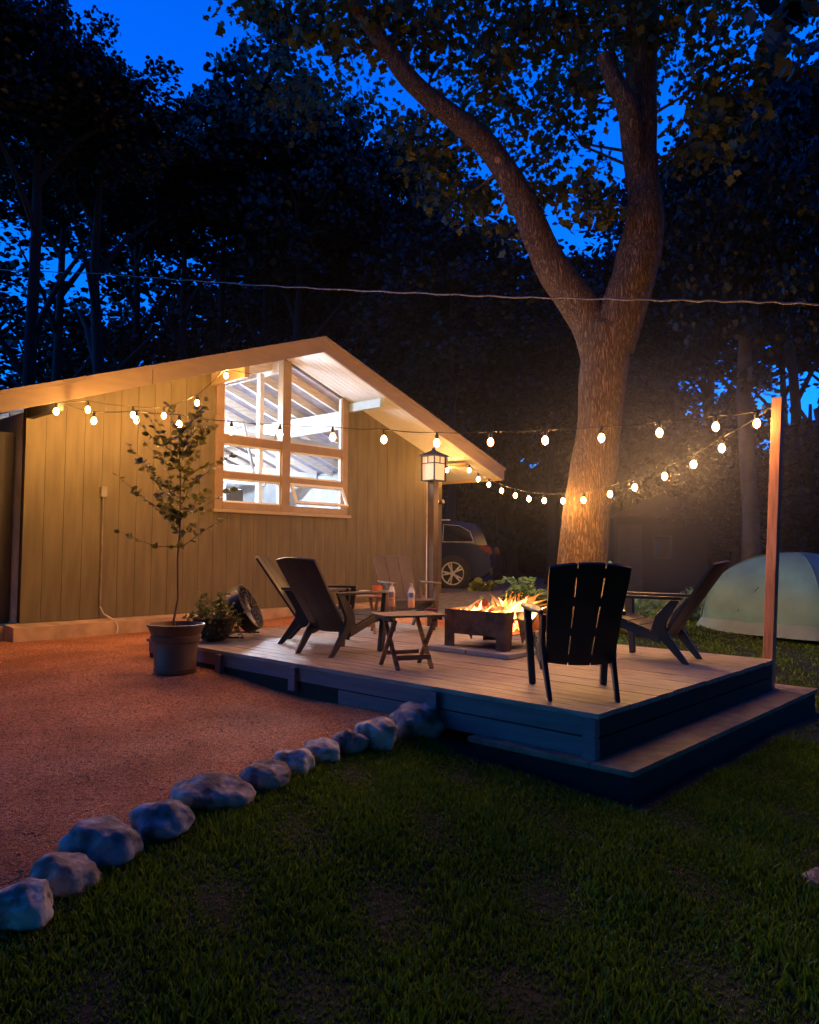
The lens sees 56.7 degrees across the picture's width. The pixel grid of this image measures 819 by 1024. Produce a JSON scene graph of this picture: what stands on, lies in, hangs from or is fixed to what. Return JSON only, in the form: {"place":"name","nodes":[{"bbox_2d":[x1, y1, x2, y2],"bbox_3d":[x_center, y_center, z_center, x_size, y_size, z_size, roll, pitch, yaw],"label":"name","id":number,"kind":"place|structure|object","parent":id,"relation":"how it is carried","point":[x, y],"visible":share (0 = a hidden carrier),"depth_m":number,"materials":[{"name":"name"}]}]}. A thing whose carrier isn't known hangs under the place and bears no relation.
{"place":"outdoors","nodes":[
{"label":"outdoors","id":0,"kind":"place"},
{"bbox_2d":[0,592,451,938],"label":"gravel","id":1,"kind":"structure","parent":0,"point":[119,799],"depth_m":5.56,"materials":[{"name":"gravel"}]},
{"bbox_2d":[113,397,237,674],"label":"potted tree","id":2,"kind":"object","parent":1,"relation":"on","point":[175,646],"visible":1,"depth_m":7.46,"materials":[{"name":"green plant"}]},
{"bbox_2d":[418,448,448,626],"bbox_3d":[0.359,0.400,11.602,0.332,2.771,0.332,-2,-4,43],"label":"lantern post","id":3,"kind":"object","parent":1,"relation":"on","point":[433,463],"visible":0.84,"depth_m":11.56,"materials":[{"name":"wood"}]},
{"bbox_2d":[226,488,242,500],"bbox_3d":[-3.161,-0.097,13.707,0.180,0.640,0.340,-2,-4,43],"label":"monitor","id":4,"kind":"object","parent":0,"point":[236,496],"visible":0.36,"depth_m":13.69,"materials":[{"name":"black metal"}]},
{"bbox_2d":[388,583,394,605],"bbox_3d":[-0.173,0.803,7.367,0.068,0.227,0.068,-2,-4,43],"label":"bottle","id":5,"kind":"object","parent":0,"point":[391,600],"visible":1,"depth_m":7.34,"materials":[{"name":"clear plastic"}]},
{"bbox_2d":[0,572,818,1023],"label":"ground","id":6,"kind":"structure","parent":0,"point":[458,742],"depth_m":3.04,"materials":[{"name":"plant"}]},
{"bbox_2d":[0,877,53,931],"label":"border rock","id":7,"kind":"object","parent":6,"relation":"on","point":[26,904],"visible":0.92,"depth_m":2.85,"materials":[{"name":"stone"}]},
{"bbox_2d":[0,308,130,389],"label":"forest tree","id":8,"kind":"object","parent":6,"relation":"on","point":[45,362],"visible":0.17,"depth_m":22.08,"materials":[{"name":"green plant"}]},
{"bbox_2d":[29,851,102,897],"bbox_3d":[-1.458,1.532,3.208,0.294,0.160,0.252,6,-5,8],"label":"border rock","id":9,"kind":"object","parent":6,"relation":"on","point":[65,874],"visible":0.88,"depth_m":3.14,"materials":[{"name":"stone"}]},
{"bbox_2d":[0,0,133,386],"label":"forest tree","id":10,"kind":"object","parent":6,"relation":"on","point":[74,56],"visible":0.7,"depth_m":14.81,"materials":[{"name":"green plant"}]},
{"bbox_2d":[0,196,141,389],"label":"forest tree","id":11,"kind":"object","parent":6,"relation":"on","point":[5,274],"visible":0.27,"depth_m":23.84,"materials":[{"name":"green plant"}]},
{"bbox_2d":[0,0,150,335],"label":"forest tree","id":12,"kind":"object","parent":6,"relation":"on","point":[8,104],"visible":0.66,"depth_m":14.93,"materials":[{"name":"green plant"}]},
{"bbox_2d":[0,112,187,381],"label":"forest tree","id":13,"kind":"object","parent":6,"relation":"on","point":[50,216],"visible":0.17,"depth_m":20.34,"materials":[{"name":"green plant"}]},
{"bbox_2d":[0,26,191,374],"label":"forest tree","id":14,"kind":"object","parent":6,"relation":"on","point":[103,159],"visible":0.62,"depth_m":16.67,"materials":[{"name":"green plant"}]},
{"bbox_2d":[58,815,144,869],"bbox_3d":[-1.416,1.538,3.510,0.376,0.204,0.322,7,-5,9],"label":"border rock","id":15,"kind":"object","parent":6,"relation":"on","point":[108,841],"visible":0.81,"depth_m":3.40,"materials":[{"name":"stone"}]},
{"bbox_2d":[0,232,203,387],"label":"forest tree","id":16,"kind":"object","parent":6,"relation":"on","point":[115,298],"visible":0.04,"depth_m":26.37,"materials":[{"name":"green plant"}]},
{"bbox_2d":[4,310,228,389],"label":"forest tree","id":17,"kind":"object","parent":6,"relation":"on","point":[110,363],"visible":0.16,"depth_m":24.03,"materials":[{"name":"green plant"}]},
{"bbox_2d":[42,113,237,368],"bbox_3d":[-8.419,-5.086,23.972,7.157,14.806,6.570,0,-3,13],"label":"forest tree","id":18,"kind":"object","parent":6,"relation":"on","point":[153,241],"visible":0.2,"depth_m":23.76,"materials":[{"name":"green plant"}]},
{"bbox_2d":[129,799,194,841],"bbox_3d":[-1.223,1.543,3.788,0.305,0.217,0.288,-2,-4,45],"label":"border rock","id":19,"kind":"object","parent":6,"relation":"on","point":[167,820],"visible":0.88,"depth_m":3.70,"materials":[{"name":"stone"}]},
{"bbox_2d":[116,133,265,359],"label":"forest tree","id":20,"kind":"object","parent":6,"relation":"on","point":[191,152],"visible":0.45,"depth_m":22.83,"materials":[{"name":"green plant"}]},
{"bbox_2d":[170,772,255,811],"bbox_3d":[-1.082,1.547,4.180,0.469,0.197,0.380,6,-2,-9],"label":"border rock","id":21,"kind":"object","parent":6,"relation":"on","point":[210,790],"visible":0.77,"depth_m":4.07,"materials":[{"name":"stone"}]},
{"bbox_2d":[170,79,289,354],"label":"forest tree","id":22,"kind":"object","parent":6,"relation":"on","point":[222,288],"visible":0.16,"depth_m":23.85,"materials":[{"name":"green plant"}]},
{"bbox_2d":[144,230,323,360],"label":"forest tree","id":23,"kind":"object","parent":6,"relation":"on","point":[239,289],"visible":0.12,"depth_m":27.84,"materials":[{"name":"green plant"}]},
{"bbox_2d":[0,336,505,642],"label":"cabin","id":24,"kind":"structure","parent":6,"relation":"on","point":[345,506],"depth_m":12.11,"materials":[{"name":"wood"}]},
{"bbox_2d":[99,487,117,633],"bbox_3d":[-4.257,0.671,10.748,0.372,2.073,0.099,-1,-3,28],"label":"conduit","id":25,"kind":"object","parent":24,"relation":"attached to","point":[103,492],"visible":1,"depth_m":10.82,"materials":[{"name":"metal"}]},
{"bbox_2d":[53,369,250,418],"bbox_3d":[-3.426,-1.673,10.560,0.070,1.061,2.976,-2,-4,42],"label":"string light","id":26,"kind":"object","parent":24,"relation":"hanging from","point":[132,414],"visible":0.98,"depth_m":10.24,"materials":[{"name":"glass"}]},
{"bbox_2d":[223,460,227,499],"bbox_3d":[-4.489,0.314,13.723,0.400,2.700,2.500,-2,-4,43],"label":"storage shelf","id":27,"kind":"object","parent":24,"relation":"on","point":[224,486],"visible":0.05,"depth_m":14.52,"materials":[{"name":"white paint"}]},
{"bbox_2d":[212,360,350,518],"bbox_3d":[-2.118,-1.303,13.319,0.328,2.726,3.000,-2,-4,43],"label":"window","id":28,"kind":"structure","parent":24,"relation":"in","point":[283,446],"depth_m":13.29,"materials":[{"name":"paint"}]},
{"bbox_2d":[444,410,767,503],"bbox_3d":[2.113,-0.639,11.841,0.072,1.147,9.300,1,-3,-17],"label":"string light","id":29,"kind":"object","parent":24,"relation":"hanging from","point":[693,463],"visible":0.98,"depth_m":10.03,"materials":[{"name":"glass"}]},
{"bbox_2d":[239,759,291,792],"bbox_3d":[-0.867,1.571,4.473,0.287,0.184,0.312,-2,-4,39],"label":"border rock","id":30,"kind":"object","parent":6,"relation":"on","point":[272,775],"visible":0.72,"depth_m":4.39,"materials":[{"name":"stone"}]},
{"bbox_2d":[189,250,357,349],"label":"forest tree","id":31,"kind":"object","parent":6,"relation":"on","point":[259,301],"visible":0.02,"depth_m":30.33,"materials":[{"name":"green plant"}]},
{"bbox_2d":[273,748,314,774],"bbox_3d":[-0.722,1.578,4.747,0.271,0.202,0.228,5,-1,9],"label":"border rock","id":32,"kind":"object","parent":6,"relation":"on","point":[302,759],"visible":0.68,"depth_m":4.68,"materials":[{"name":"stone"}]},
{"bbox_2d":[234,71,384,345],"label":"forest tree","id":33,"kind":"object","parent":6,"relation":"on","point":[321,157],"visible":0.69,"depth_m":22.62,"materials":[{"name":"green plant"}]},
{"bbox_2d":[304,738,339,762],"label":"border rock","id":34,"kind":"object","parent":6,"relation":"on","point":[324,749],"visible":0.69,"depth_m":4.91,"materials":[{"name":"stone"}]},
{"bbox_2d":[260,126,432,349],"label":"forest tree","id":35,"kind":"object","parent":6,"relation":"on","point":[370,152],"visible":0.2,"depth_m":24.87,"materials":[{"name":"green plant"}]},
{"bbox_2d":[331,729,369,754],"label":"border rock","id":36,"kind":"object","parent":6,"relation":"on","point":[349,741],"visible":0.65,"depth_m":5.07,"materials":[{"name":"stone"}]},
{"bbox_2d":[354,717,397,751],"bbox_3d":[-0.236,1.563,5.288,0.310,0.270,0.285,3,-7,11],"label":"border rock","id":37,"kind":"object","parent":6,"relation":"on","point":[380,733],"visible":0.67,"depth_m":5.18,"materials":[{"name":"stone"}]},
{"bbox_2d":[302,91,458,357],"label":"forest tree","id":38,"kind":"object","parent":6,"relation":"on","point":[387,161],"visible":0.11,"depth_m":26.40,"materials":[{"name":"green plant"}]},
{"bbox_2d":[388,701,444,738],"bbox_3d":[0.045,1.577,5.595,0.434,0.333,0.386,0,2,-1],"label":"border rock","id":39,"kind":"object","parent":6,"relation":"on","point":[412,719],"visible":0.65,"depth_m":5.48,"materials":[{"name":"stone"}]},
{"bbox_2d":[43,376,818,573],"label":"undergrowth","id":40,"kind":"object","parent":6,"relation":"on","point":[532,552],"visible":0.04,"depth_m":36.13,"materials":[{"name":"green plant"}]},
{"bbox_2d":[359,215,588,525],"bbox_3d":[3.763,-5.271,33.234,12.208,15.985,12.840,0,-3,15],"label":"forest tree","id":41,"kind":"object","parent":6,"relation":"on","point":[572,247],"depth_m":32.74,"materials":[{"name":"green plant"}]},
{"bbox_2d":[147,622,817,804],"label":"deck","id":42,"kind":"structure","parent":6,"relation":"on","point":[505,712],"depth_m":5.83,"materials":[{"name":"brown wood"}]},
{"bbox_2d":[182,590,244,641],"bbox_3d":[-2.187,1.133,8.374,0.758,0.554,0.694,-2,-4,43],"label":"potted plant","id":43,"kind":"object","parent":42,"relation":"on","point":[219,625],"visible":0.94,"depth_m":8.23,"materials":[{"name":"green plant"}]},
{"bbox_2d":[227,584,263,638],"bbox_3d":[-1.911,1.137,8.810,0.406,0.590,0.622,0,-3,6],"label":"floor fan","id":44,"kind":"object","parent":42,"relation":"on","point":[252,620],"visible":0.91,"depth_m":8.69,"materials":[{"name":"black metal"}]},
{"bbox_2d":[255,555,356,643],"bbox_3d":[-1.144,0.947,8.290,1.085,0.937,0.710,0,-3,3],"label":"adirondack chair","id":45,"kind":"object","parent":42,"relation":"on","point":[287,595],"visible":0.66,"depth_m":8.07,"materials":[{"name":"wood"}]},
{"bbox_2d":[276,557,391,657],"bbox_3d":[-0.767,0.904,7.391,0.710,0.937,1.085,-2,-4,39],"label":"adirondack chair","id":46,"kind":"object","parent":42,"relation":"on","point":[308,585],"visible":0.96,"depth_m":7.20,"materials":[{"name":"wood"}]},
{"bbox_2d":[336,594,381,633],"bbox_3d":[-0.602,1.244,9.266,0.560,0.462,0.412,1,-3,-12],"label":"folding table","id":47,"kind":"object","parent":42,"relation":"on","point":[372,626],"visible":0.38,"depth_m":9.18,"materials":[{"name":"brown wood"}]},
{"bbox_2d":[372,585,382,594],"bbox_3d":[-0.394,0.961,9.336,0.130,0.110,0.130,1,-3,-2],"label":"mug","id":48,"kind":"object","parent":47,"relation":"on","point":[376,587],"visible":0.62,"depth_m":9.29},
{"bbox_2d":[373,555,441,630],"bbox_3d":[-0.092,1.041,9.963,0.710,0.937,1.085,1,-3,-19],"label":"adirondack chair","id":49,"kind":"object","parent":42,"relation":"on","point":[387,568],"visible":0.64,"depth_m":10.19,"materials":[{"name":"brown wood"}]},
{"bbox_2d":[370,611,446,670],"bbox_3d":[-0.017,1.111,6.583,0.560,0.462,0.412,2,-3,-21],"label":"folding table","id":50,"kind":"object","parent":42,"relation":"on","point":[385,617],"visible":1,"depth_m":6.52,"materials":[{"name":"brown wood"}]},
{"bbox_2d":[408,584,414,607],"bbox_3d":[0.017,0.797,7.223,0.068,0.227,0.068,-2,-4,43],"label":"bottle","id":51,"kind":"object","parent":50,"relation":"on","point":[411,602],"visible":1,"depth_m":7.20,"materials":[{"name":"clear plastic"}]},
{"bbox_2d":[424,608,437,610],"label":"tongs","id":52,"kind":"object","parent":50,"relation":"on","point":[434,609],"visible":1,"depth_m":6.86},
{"bbox_2d":[428,638,535,659],"bbox_3d":[0.882,1.379,7.726,1.000,0.045,1.000,-2,-4,43],"label":"paver pad","id":53,"kind":"object","parent":42,"relation":"on","point":[481,647],"visible":0.57,"depth_m":7.49,"materials":[{"name":"concrete"}]},
{"bbox_2d":[445,605,546,651],"bbox_3d":[0.884,1.171,7.736,0.780,0.370,0.752,-2,-4,43],"label":"fire pit","id":54,"kind":"object","parent":53,"relation":"on","point":[501,629],"visible":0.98,"depth_m":7.45,"materials":[{"name":"metal"}]},
{"bbox_2d":[475,601,493,609],"bbox_3d":[0.855,1.011,7.690,0.082,0.197,0.496,3,-4,-37],"label":"firewood","id":55,"kind":"object","parent":54,"relation":"in","point":[478,604],"visible":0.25,"depth_m":7.82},
{"bbox_2d":[481,599,490,608],"bbox_3d":[0.813,1.008,7.813,0.092,0.245,0.525,0,-3,13],"label":"firewood","id":56,"kind":"object","parent":54,"relation":"in","point":[485,604],"visible":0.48,"depth_m":7.58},
{"bbox_2d":[474,607,516,613],"bbox_3d":[0.824,1.025,7.663,0.525,0.140,0.093,0,-3,7],"label":"firewood","id":57,"kind":"object","parent":54,"relation":"in","point":[513,609],"visible":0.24,"depth_m":7.62,"materials":[{"name":"wood"}]},
{"bbox_2d":[468,602,542,619],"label":"flames","id":58,"kind":"object","parent":54,"relation":"in","point":[518,610],"visible":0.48,"depth_m":7.58,"materials":[{"name":"orange"}]},
{"bbox_2d":[496,606,516,620],"bbox_3d":[1.020,1.038,7.706,0.083,0.196,0.454,-2,-4,36],"label":"firewood","id":59,"kind":"object","parent":54,"relation":"in","point":[500,609],"visible":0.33,"depth_m":7.54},
{"bbox_2d":[521,562,631,701],"bbox_3d":[1.181,0.815,5.332,0.710,0.937,1.085,0,-3,3],"label":"adirondack chair","id":60,"kind":"object","parent":42,"relation":"on","point":[584,639],"visible":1,"depth_m":5.09,"materials":[{"name":"wood"}]},
{"bbox_2d":[601,560,730,664],"bbox_3d":[2.436,0.917,7.140,1.085,0.937,0.710,-2,-4,36],"label":"adirondack chair","id":61,"kind":"object","parent":42,"relation":"on","point":[657,629],"visible":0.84,"depth_m":6.95,"materials":[{"name":"wood"}]},
{"bbox_2d":[761,396,784,688],"bbox_3d":[3.510,0.285,7.326,0.270,2.800,0.128,0,-3,3],"label":"wooden post","id":62,"kind":"object","parent":42,"relation":"on","point":[773,530],"visible":0.82,"depth_m":7.30,"materials":[{"name":"brown wood"}]},
{"bbox_2d":[64,404,767,446],"bbox_3d":[-0.422,-1.035,8.464,8.113,0.687,0.072,0,-3,15],"label":"string light","id":63,"kind":"object","parent":62,"relation":"hanging from","point":[659,431],"visible":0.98,"depth_m":8.18,"materials":[{"name":"glass"}]},
{"bbox_2d":[480,596,515,606],"bbox_3d":[1.424,1.583,11.856,0.809,0.561,0.840,0,-3,13],"label":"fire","id":64,"kind":"object","parent":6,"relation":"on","point":[498,603],"visible":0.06,"depth_m":11.84,"materials":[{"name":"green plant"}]},
{"bbox_2d":[203,0,818,626],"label":"tree","id":65,"kind":"object","parent":6,"relation":"on","point":[605,332],"visible":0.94,"depth_m":11.83,"materials":[{"name":"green plant"}]},
{"bbox_2d":[495,576,547,608],"bbox_3d":[1.554,1.293,9.686,0.904,0.949,0.995,-2,-4,43],"label":"fern","id":66,"kind":"object","parent":6,"relation":"on","point":[520,594],"visible":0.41,"depth_m":9.54,"materials":[{"name":"green plant"}]},
{"bbox_2d":[480,407,646,546],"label":"forest tree","id":67,"kind":"object","parent":6,"relation":"on","point":[568,433],"visible":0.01,"depth_m":33.36,"materials":[{"name":"green plant"}]},
{"bbox_2d":[507,229,767,487],"bbox_3d":[9.242,-4.517,31.406,10.778,14.752,9.895,0,-3,1],"label":"forest tree","id":68,"kind":"object","parent":6,"relation":"on","point":[697,367],"visible":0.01,"depth_m":28.77,"materials":[{"name":"green plant"}]},
{"bbox_2d":[623,599,676,618],"bbox_3d":[3.867,1.649,12.366,1.259,0.584,1.097,1,-3,-14],"label":"shrub","id":69,"kind":"object","parent":6,"relation":"on","point":[646,610],"visible":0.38,"depth_m":12.20,"materials":[{"name":"green plant"}]},
{"bbox_2d":[585,162,736,501],"bbox_3d":[7.658,-3.962,21.921,4.589,12.605,4.242,1,-3,-13],"label":"forest tree","id":70,"kind":"object","parent":6,"relation":"on","point":[670,357],"visible":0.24,"depth_m":21.79,"materials":[{"name":"green plant"}]},
{"bbox_2d":[607,493,717,593],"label":"shed","id":71,"kind":"structure","parent":6,"relation":"on","point":[651,550],"depth_m":20.85,"materials":[{"name":"wood"}]},
{"bbox_2d":[618,524,641,591],"bbox_3d":[6.094,1.278,20.990,0.650,1.880,0.029,0,-3,9],"label":"door","id":72,"kind":"structure","parent":71,"relation":"in","point":[629,535],"depth_m":20.98,"materials":[{"name":"wood"}]},
{"bbox_2d":[653,535,671,558],"bbox_3d":[6.963,0.963,20.860,0.500,0.650,0.039,0,-3,9],"label":"window","id":73,"kind":"structure","parent":71,"relation":"in","point":[662,544],"depth_m":20.84,"materials":[{"name":"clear glass"}]},
{"bbox_2d":[641,587,705,619],"bbox_3d":[4.988,1.714,14.113,1.661,0.649,1.751,-2,-4,43],"label":"shrub","id":74,"kind":"object","parent":6,"relation":"on","point":[697,610],"visible":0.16,"depth_m":13.92,"materials":[{"name":"green plant"}]},
{"bbox_2d":[576,220,818,499],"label":"forest tree","id":75,"kind":"object","parent":6,"relation":"on","point":[587,233],"visible":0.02,"depth_m":29.10,"materials":[{"name":"green plant"}]},
{"bbox_2d":[659,108,818,561],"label":"forest tree","id":76,"kind":"object","parent":6,"relation":"on","point":[764,221],"visible":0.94,"depth_m":15.34,"materials":[{"name":"green plant"}]},
{"bbox_2d":[680,285,818,482],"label":"forest tree","id":77,"kind":"object","parent":6,"relation":"on","point":[783,390],"visible":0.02,"depth_m":27.02,"materials":[{"name":"green plant"}]},
{"bbox_2d":[693,62,818,549],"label":"forest tree","id":78,"kind":"object","parent":6,"relation":"on","point":[796,392],"visible":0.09,"depth_m":20.43,"materials":[{"name":"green plant"}]},
{"bbox_2d":[695,404,818,555],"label":"forest tree","id":79,"kind":"object","parent":6,"relation":"on","point":[808,509],"visible":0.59,"depth_m":18.83,"materials":[{"name":"green plant"}]},
{"bbox_2d":[695,0,818,303],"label":"forest tree","id":80,"kind":"object","parent":6,"relation":"on","point":[797,104],"visible":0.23,"depth_m":18.68,"materials":[{"name":"green plant"}]},
{"bbox_2d":[697,552,818,640],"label":"tent","id":81,"kind":"object","parent":6,"relation":"on","point":[734,600],"visible":0.81,"depth_m":12.37,"materials":[{"name":"fabric"}]},
{"bbox_2d":[798,552,818,584],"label":"door panel","id":82,"kind":"structure","parent":81,"relation":"in","point":[813,559],"depth_m":12.38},
{"bbox_2d":[715,262,818,383],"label":"forest tree","id":83,"kind":"object","parent":6,"relation":"on","point":[807,358],"visible":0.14,"depth_m":24.49,"materials":[{"name":"green plant"}]},
{"bbox_2d":[744,0,818,96],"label":"forest tree","id":84,"kind":"object","parent":6,"relation":"on","point":[775,38],"visible":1,"depth_m":10.18,"materials":[{"name":"green plant"}]},
{"bbox_2d":[802,867,818,886],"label":"rock","id":85,"kind":"object","parent":6,"relation":"on","point":[815,871],"visible":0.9,"depth_m":3.44,"materials":[{"name":"stone"}]},
{"bbox_2d":[0,269,818,305],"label":"overhead cable","id":86,"kind":"object","parent":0,"point":[751,301],"visible":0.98,"depth_m":8.78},
{"bbox_2d":[0,0,818,499],"label":"sky","id":87,"kind":"structure","parent":0,"point":[176,30],"materials":[{"name":"blue"}]},
{"bbox_2d":[361,575,681,618],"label":"driveway","id":88,"kind":"structure","parent":0,"point":[460,597],"depth_m":15.58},
{"bbox_2d":[0,219,304,381],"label":"forest tree","id":89,"kind":"object","parent":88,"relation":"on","point":[156,268],"visible":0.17,"depth_m":26.05,"materials":[{"name":"green plant"}]},
{"bbox_2d":[121,327,213,362],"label":"forest tree","id":90,"kind":"object","parent":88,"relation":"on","point":[165,348],"visible":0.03,"depth_m":25.93,"materials":[{"name":"green plant"}]},
{"bbox_2d":[167,0,384,346],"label":"forest tree","id":91,"kind":"object","parent":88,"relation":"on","point":[233,127],"visible":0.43,"depth_m":22.41,"materials":[{"name":"green plant"}]},
{"bbox_2d":[186,277,372,358],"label":"forest tree","id":92,"kind":"object","parent":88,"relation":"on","point":[240,317],"visible":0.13,"depth_m":24.65,"materials":[{"name":"green plant"}]},
{"bbox_2d":[304,298,474,420],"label":"forest tree","id":93,"kind":"object","parent":88,"relation":"on","point":[381,366],"visible":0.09,"depth_m":24.16,"materials":[{"name":"green plant"}]},
{"bbox_2d":[351,220,536,520],"bbox_3d":[1.189,-3.265,22.125,5.217,10.520,5.644,-1,-3,24],"label":"forest tree","id":94,"kind":"object","parent":88,"relation":"on","point":[427,270],"visible":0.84,"depth_m":21.36,"materials":[{"name":"green plant"}]},
{"bbox_2d":[396,340,516,520],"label":"forest tree","id":95,"kind":"object","parent":88,"relation":"on","point":[475,503],"visible":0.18,"depth_m":23.09,"materials":[{"name":"green plant"}]},
{"bbox_2d":[441,519,500,587],"bbox_3d":[-0.150,1.122,19.938,4.908,1.786,2.094,0,-3,13],"label":"parked car","id":96,"kind":"object","parent":88,"relation":"on","point":[471,551],"visible":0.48,"depth_m":18.63,"materials":[{"name":"paint"}]},
{"bbox_2d":[468,577,496,590],"bbox_3d":[1.637,1.635,16.958,0.610,0.354,0.641,-2,-4,43],"label":"hosta","id":97,"kind":"object","parent":88,"relation":"on","point":[477,583],"visible":0.9,"depth_m":16.86,"materials":[{"name":"green plant"}]},
{"bbox_2d":[371,246,608,579],"bbox_3d":[3.456,-3.300,24.878,8.323,11.108,8.754,-2,-4,36],"label":"forest tree","id":98,"kind":"object","parent":88,"relation":"on","point":[499,524],"visible":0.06,"depth_m":23.17,"materials":[{"name":"green plant"}]},
{"bbox_2d":[442,356,577,580],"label":"forest tree","id":99,"kind":"object","parent":88,"relation":"on","point":[513,448],"visible":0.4,"depth_m":22.93,"materials":[{"name":"green plant"}]},
{"bbox_2d":[451,251,655,584],"bbox_3d":[4.175,-2.573,21.571,5.442,9.346,5.928,-1,-3,29],"label":"forest tree","id":100,"kind":"object","parent":88,"relation":"on","point":[551,388],"visible":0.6,"depth_m":21.00,"materials":[{"name":"green plant"}]},
{"bbox_2d":[529,273,692,432],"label":"forest tree","id":101,"kind":"object","parent":88,"relation":"on","point":[652,337],"visible":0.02,"depth_m":23.72,"materials":[{"name":"green plant"}]},
{"bbox_2d":[554,296,705,509],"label":"forest tree","id":102,"kind":"object","parent":88,"relation":"on","point":[643,346],"visible":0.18,"depth_m":22.40,"materials":[{"name":"green plant"}]},
{"bbox_2d":[567,338,769,553],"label":"forest tree","id":103,"kind":"object","parent":88,"relation":"on","point":[633,445],"visible":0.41,"depth_m":22.03,"materials":[{"name":"green plant"}]},
{"bbox_2d":[611,111,794,566],"bbox_3d":[9.578,-4.928,23.359,6.571,14.789,7.157,0,-3,-1],"label":"forest tree","id":104,"kind":"object","parent":88,"relation":"on","point":[718,345],"visible":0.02,"depth_m":23.38,"materials":[{"name":"green plant"}]},
{"bbox_2d":[651,385,818,568],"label":"forest tree","id":105,"kind":"object","parent":88,"relation":"on","point":[695,438],"visible":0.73,"depth_m":19.83,"materials":[{"name":"green plant"}]},
{"bbox_2d":[657,44,818,395],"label":"forest tree","id":106,"kind":"object","parent":88,"relation":"on","point":[709,367],"visible":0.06,"depth_m":21.81,"materials":[{"name":"green plant"}]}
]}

